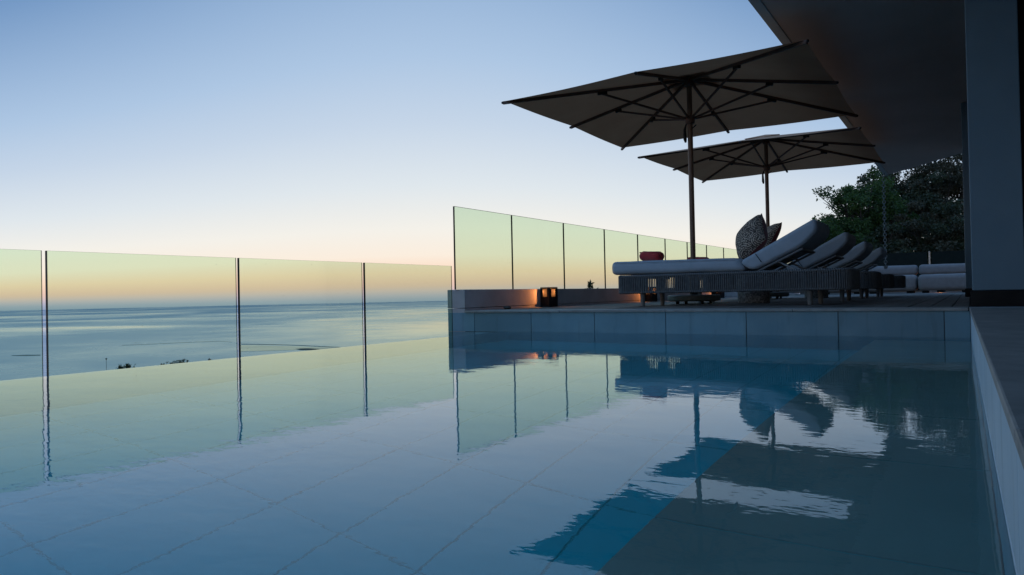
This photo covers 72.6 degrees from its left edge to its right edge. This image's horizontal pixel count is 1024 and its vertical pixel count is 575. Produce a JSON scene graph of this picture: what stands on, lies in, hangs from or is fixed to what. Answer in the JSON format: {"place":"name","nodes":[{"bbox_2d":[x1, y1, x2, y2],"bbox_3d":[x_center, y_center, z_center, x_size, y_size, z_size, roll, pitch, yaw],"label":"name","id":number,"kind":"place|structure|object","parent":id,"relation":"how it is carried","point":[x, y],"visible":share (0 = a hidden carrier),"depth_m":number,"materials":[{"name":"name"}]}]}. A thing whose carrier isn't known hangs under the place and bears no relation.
{"place":"outdoors","nodes":[
{"label":"outdoors","id":0,"kind":"place"},
{"bbox_2d":[136,341,227,344],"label":"sandbar","id":1,"kind":"structure","parent":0,"point":[184,342],"depth_m":2390.47,"materials":[{"name":"beige sand"}]},
{"bbox_2d":[0,301,451,380],"bbox_3d":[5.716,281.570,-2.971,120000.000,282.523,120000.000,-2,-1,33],"label":"sea","id":2,"kind":"structure","parent":0,"point":[84,340],"depth_m":3196.33,"materials":[{"name":"liquid"}]},
{"bbox_2d":[241,345,330,351],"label":"sand flat","id":3,"kind":"structure","parent":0,"point":[259,348],"depth_m":2017.39,"materials":[{"name":"beige sand"}]},
{"bbox_2d":[253,344,328,346],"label":"sandbar","id":4,"kind":"structure","parent":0,"point":[279,344],"depth_m":2176.62,"materials":[{"name":"beige sand"}]},
{"bbox_2d":[298,348,316,349],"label":"sandbar","id":5,"kind":"structure","parent":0,"point":[307,349],"depth_m":1938.63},
{"bbox_2d":[0,0,962,310],"label":"sky","id":6,"kind":"structure","parent":0,"point":[347,133],"materials":[{"name":"blue"}]},
{"bbox_2d":[715,292,724,297],"bbox_3d":[4.388,0.103,14.762,0.156,0.245,0.156,-1,-1,-43],"label":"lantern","id":7,"kind":"object","parent":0,"point":[722,294],"visible":0.23,"depth_m":14.70,"materials":[{"name":"metal"}]},
{"bbox_2d":[773,290,803,292],"bbox_3d":[7.697,-0.152,18.959,1.124,0.710,0.950,-2,-1,33],"label":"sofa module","id":8,"kind":"object","parent":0,"point":[793,291],"visible":0.02,"depth_m":18.57,"materials":[{"name":"fabric"}]},
{"bbox_2d":[828,270,864,293],"bbox_3d":[8.661,-0.178,18.351,1.124,0.710,0.950,-2,-1,33],"label":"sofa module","id":9,"kind":"object","parent":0,"point":[854,291],"visible":0.03,"depth_m":17.99,"materials":[{"name":"fabric"}]},
{"bbox_2d":[969,306,1023,310],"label":"paving","id":10,"kind":"structure","parent":0,"point":[997,307],"depth_m":4.96,"materials":[{"name":"stone"}]},
{"bbox_2d":[748,0,1023,306],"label":"house","id":11,"kind":"structure","parent":10,"relation":"on","point":[921,82],"depth_m":6.77,"materials":[{"name":"grey paint"}]},
{"bbox_2d":[882,173,887,268],"bbox_3d":[8.559,-1.532,16.028,0.100,2.203,0.095,-2,-1,33],"label":"rain chain","id":12,"kind":"object","parent":11,"relation":"hanging from","point":[885,267],"visible":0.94,"depth_m":16.01,"materials":[{"name":"black metal"}]},
{"bbox_2d":[1017,0,1023,223],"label":"window frame","id":13,"kind":"structure","parent":11,"relation":"in","point":[1020,3],"depth_m":5.14,"materials":[{"name":"black metal"}]},
{"bbox_2d":[970,313,1023,574],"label":"pool basin","id":14,"kind":"object","parent":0,"point":[1009,468],"visible":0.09,"depth_m":1.08,"materials":[{"name":"tile"}]},
{"bbox_2d":[13,249,452,376],"bbox_3d":[-3.617,0.440,2.912,0.100,1.315,10.900,-2,-1,33],"label":"glass fence","id":15,"kind":"object","parent":14,"relation":"on","point":[46,288],"visible":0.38,"depth_m":5.27,"materials":[{"name":"clear glass"}]},
{"bbox_2d":[0,331,1015,574],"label":"pool water","id":16,"kind":"structure","parent":14,"relation":"in","point":[535,453],"depth_m":1.57,"materials":[{"name":"blue liquid"}]},
{"bbox_2d":[448,307,970,337],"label":"pool wall","id":17,"kind":"structure","parent":14,"relation":"on","point":[948,322],"depth_m":5.92,"materials":[{"name":"tile"}]},
{"bbox_2d":[969,308,1023,468],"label":"pool coping","id":18,"kind":"object","parent":14,"relation":"on","point":[1000,332],"visible":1,"depth_m":1.57,"materials":[{"name":"stone"}]},
{"bbox_3d":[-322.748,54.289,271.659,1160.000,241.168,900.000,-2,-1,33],"label":"ground","id":19,"kind":"structure","parent":0,"visible":0},
{"bbox_2d":[117,364,135,368],"bbox_3d":[-18.348,5.148,33.135,0.901,3.159,0.863,-1,-1,-14],"label":"shrub","id":20,"kind":"object","parent":19,"relation":"on","point":[120,366],"visible":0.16,"depth_m":33.04,"materials":[{"name":"green plant"}]},
{"bbox_2d":[172,359,188,363],"bbox_3d":[-18.790,5.665,39.653,0.889,3.257,0.950,-2,-1,33],"label":"shrub","id":21,"kind":"object","parent":19,"relation":"on","point":[180,361],"visible":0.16,"depth_m":39.64,"materials":[{"name":"green plant"}]},
{"bbox_2d":[447,288,798,335],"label":"parapet wall","id":22,"kind":"structure","parent":19,"relation":"on","point":[460,301],"depth_m":8.52,"materials":[{"name":"concrete"}]},
{"bbox_2d":[584,280,594,288],"bbox_3d":[1.217,0.618,10.694,0.246,1.494,0.305,-1,-1,-41],"label":"plant","id":23,"kind":"object","parent":22,"relation":"attached to","point":[589,285],"visible":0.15,"depth_m":10.68,"materials":[{"name":"green plant"}]},
{"bbox_2d":[453,206,735,289],"bbox_3d":[4.139,-0.447,14.771,0.022,0.899,17.352,-2,-1,33],"label":"glass balustrade","id":24,"kind":"object","parent":22,"relation":"on","point":[555,239],"visible":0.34,"depth_m":9.54,"materials":[{"name":"clear glass"}]},
{"bbox_2d":[821,220,878,245],"bbox_3d":[10.614,-0.492,23.078,2.779,3.484,1.676,-2,-1,33],"label":"bush","id":25,"kind":"object","parent":19,"relation":"on","point":[834,231],"visible":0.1,"depth_m":22.66,"materials":[{"name":"green plant"}]},
{"bbox_2d":[812,167,923,248],"bbox_3d":[11.993,-1.666,24.330,3.242,5.089,3.620,-1,-1,-13],"label":"tree","id":26,"kind":"object","parent":19,"relation":"on","point":[854,201],"visible":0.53,"depth_m":23.71,"materials":[{"name":"green plant"}]},
{"bbox_2d":[800,290,961,293],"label":"back parapet","id":27,"kind":"structure","parent":19,"relation":"on","point":[900,291],"depth_m":20.65,"materials":[{"name":"concrete"}]},
{"bbox_2d":[863,222,936,253],"bbox_3d":[12.214,-0.654,22.706,2.492,3.048,2.321,-1,-1,-9],"label":"bush","id":28,"kind":"object","parent":19,"relation":"on","point":[891,230],"visible":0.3,"depth_m":22.30,"materials":[{"name":"green plant"}]},
{"bbox_2d":[850,165,954,250],"bbox_3d":[14.973,-2.554,26.785,3.844,5.108,3.606,-2,-1,33],"label":"tree","id":29,"kind":"object","parent":19,"relation":"on","point":[919,194],"visible":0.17,"depth_m":26.15,"materials":[{"name":"green plant"}]},
{"bbox_2d":[874,153,963,249],"bbox_3d":[16.457,-3.312,27.225,4.344,5.190,4.400,-2,-1,33],"label":"tree","id":30,"kind":"object","parent":19,"relation":"on","point":[950,167],"visible":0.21,"depth_m":26.23,"materials":[{"name":"green plant"}]},
{"bbox_2d":[881,199,964,263],"bbox_3d":[13.294,-1.130,22.319,2.819,3.427,2.153,-2,-1,33],"label":"bush","id":31,"kind":"object","parent":19,"relation":"on","point":[913,206],"visible":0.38,"depth_m":22.20,"materials":[{"name":"green plant"}]},
{"bbox_2d":[904,153,963,217],"bbox_3d":[18.507,-4.019,27.320,5.630,5.987,4.580,-2,-1,33],"label":"tree","id":32,"kind":"object","parent":19,"relation":"on","point":[958,189],"visible":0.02,"depth_m":26.67,"materials":[{"name":"green plant"}]},
{"bbox_2d":[913,198,964,261],"bbox_3d":[14.151,-1.241,22.155,2.476,3.195,2.324,-2,-1,33],"label":"bush","id":33,"kind":"object","parent":19,"relation":"on","point":[942,229],"visible":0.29,"depth_m":21.93,"materials":[{"name":"green plant"}]},
{"bbox_2d":[969,297,1020,318],"bbox_3d":[7.986,0.360,12.642,8.530,0.372,17.300,-2,-1,33],"label":"deck base","id":34,"kind":"object","parent":19,"relation":"on","point":[995,306],"depth_m":6.57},
{"bbox_2d":[488,291,969,309],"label":"deck","id":35,"kind":"structure","parent":34,"relation":"on","point":[930,299],"depth_m":8.14,"materials":[{"name":"wood"}]},
{"bbox_2d":[540,287,557,306],"bbox_3d":[0.466,0.119,8.784,0.156,0.245,0.156,-1,-1,-43],"label":"lantern","id":36,"kind":"object","parent":35,"relation":"on","point":[548,296],"visible":1,"depth_m":8.75,"materials":[{"name":"metal"}]},
{"bbox_2d":[645,287,656,301],"bbox_3d":[2.304,0.112,11.585,0.156,0.245,0.156,-1,-1,-43],"label":"lantern","id":37,"kind":"object","parent":35,"relation":"on","point":[649,297],"visible":0.6,"depth_m":11.53,"materials":[{"name":"metal"}]},
{"bbox_2d":[501,39,857,303],"bbox_3d":[2.237,-1.233,8.695,3.408,2.876,3.408,-2,-1,33],"label":"parasol","id":38,"kind":"object","parent":35,"relation":"on","point":[793,82],"visible":0.97,"depth_m":8.76,"materials":[{"name":"fabric"}]},
{"bbox_2d":[612,220,859,305],"bbox_3d":[2.372,-0.228,7.593,2.480,0.837,0.838,-2,-1,33],"label":"sun lounger","id":39,"kind":"object","parent":35,"relation":"on","point":[809,237],"visible":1,"depth_m":7.24,"materials":[{"name":"fabric"}]},
{"bbox_2d":[639,251,663,260],"bbox_3d":[1.591,-0.355,7.947,0.135,0.117,0.318,-1,3,-35],"label":"rolled towel","id":40,"kind":"object","parent":39,"relation":"on","point":[650,255],"visible":0.91,"depth_m":7.88,"materials":[{"name":"red fabric"}]},
{"bbox_2d":[735,213,767,259],"bbox_3d":[2.532,-0.518,7.379,0.251,0.410,0.410,21,-43,-12],"label":"cushion","id":41,"kind":"object","parent":39,"relation":"on","point":[752,236],"visible":0.95,"depth_m":7.26,"materials":[{"name":"fabric"}]},
{"bbox_2d":[738,278,769,302],"bbox_3d":[2.944,0.039,8.498,0.374,0.300,0.374,-2,-1,33],"label":"drum stool","id":42,"kind":"object","parent":35,"relation":"on","point":[755,297],"visible":0.43,"depth_m":8.33,"materials":[{"name":"stone"}]},
{"bbox_2d":[637,127,885,298],"bbox_3d":[4.473,-1.242,12.203,3.408,2.876,3.408,-2,-1,33],"label":"parasol","id":43,"kind":"object","parent":35,"relation":"on","point":[767,154],"visible":0.9,"depth_m":12.47,"materials":[{"name":"grey fabric"}]},
{"bbox_2d":[684,232,881,302],"bbox_3d":[3.443,-0.233,9.195,2.480,0.837,0.838,-2,-1,33],"label":"sun lounger","id":44,"kind":"object","parent":35,"relation":"on","point":[839,247],"visible":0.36,"depth_m":8.54,"materials":[{"name":"fabric"}]},
{"bbox_2d":[763,222,781,247],"bbox_3d":[3.377,-0.638,9.204,0.171,0.450,0.450,29,-1,3],"label":"cushion","id":45,"kind":"object","parent":44,"relation":"on","point":[773,230],"visible":0.42,"depth_m":9.01,"materials":[{"name":"fabric"}]},
{"bbox_2d":[804,290,827,297],"bbox_3d":[5.171,0.029,11.856,0.374,0.300,0.374,-2,-1,33],"label":"drum stool","id":46,"kind":"object","parent":35,"relation":"on","point":[815,294],"visible":0.2,"depth_m":11.70,"materials":[{"name":"stone"}]},
{"bbox_2d":[770,247,905,297],"bbox_3d":[5.620,-0.242,12.513,2.480,0.837,0.838,-2,-1,33],"label":"sun lounger","id":47,"kind":"object","parent":35,"relation":"on","point":[874,258],"visible":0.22,"depth_m":11.78,"materials":[{"name":"fabric"}]},
{"bbox_2d":[802,242,893,298],"bbox_3d":[4.578,-0.237,10.977,2.480,0.837,0.838,-2,-1,34],"label":"sun lounger","id":48,"kind":"object","parent":35,"relation":"on","point":[858,253],"visible":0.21,"depth_m":10.26,"materials":[{"name":"fabric"}]},
{"bbox_2d":[868,265,918,293],"bbox_3d":[9.636,-0.205,17.687,1.124,0.710,0.950,-2,-1,33],"label":"sofa module","id":49,"kind":"object","parent":35,"relation":"on","point":[910,272],"visible":0.59,"depth_m":17.56,"materials":[{"name":"fabric"}]},
{"bbox_2d":[868,250,964,291],"bbox_3d":[11.361,-0.440,20.591,5.410,1.170,0.040,-2,-1,33],"label":"glass railing","id":50,"kind":"object","parent":35,"relation":"on","point":[917,259],"visible":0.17,"depth_m":20.24,"materials":[{"name":"clear glass"}]},
{"bbox_2d":[918,263,965,292],"bbox_3d":[10.572,-0.231,17.027,1.124,0.710,0.950,-2,-1,32],"label":"sofa module","id":51,"kind":"object","parent":35,"relation":"on","point":[942,277],"visible":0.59,"depth_m":16.82,"materials":[{"name":"fabric"}]}
]}

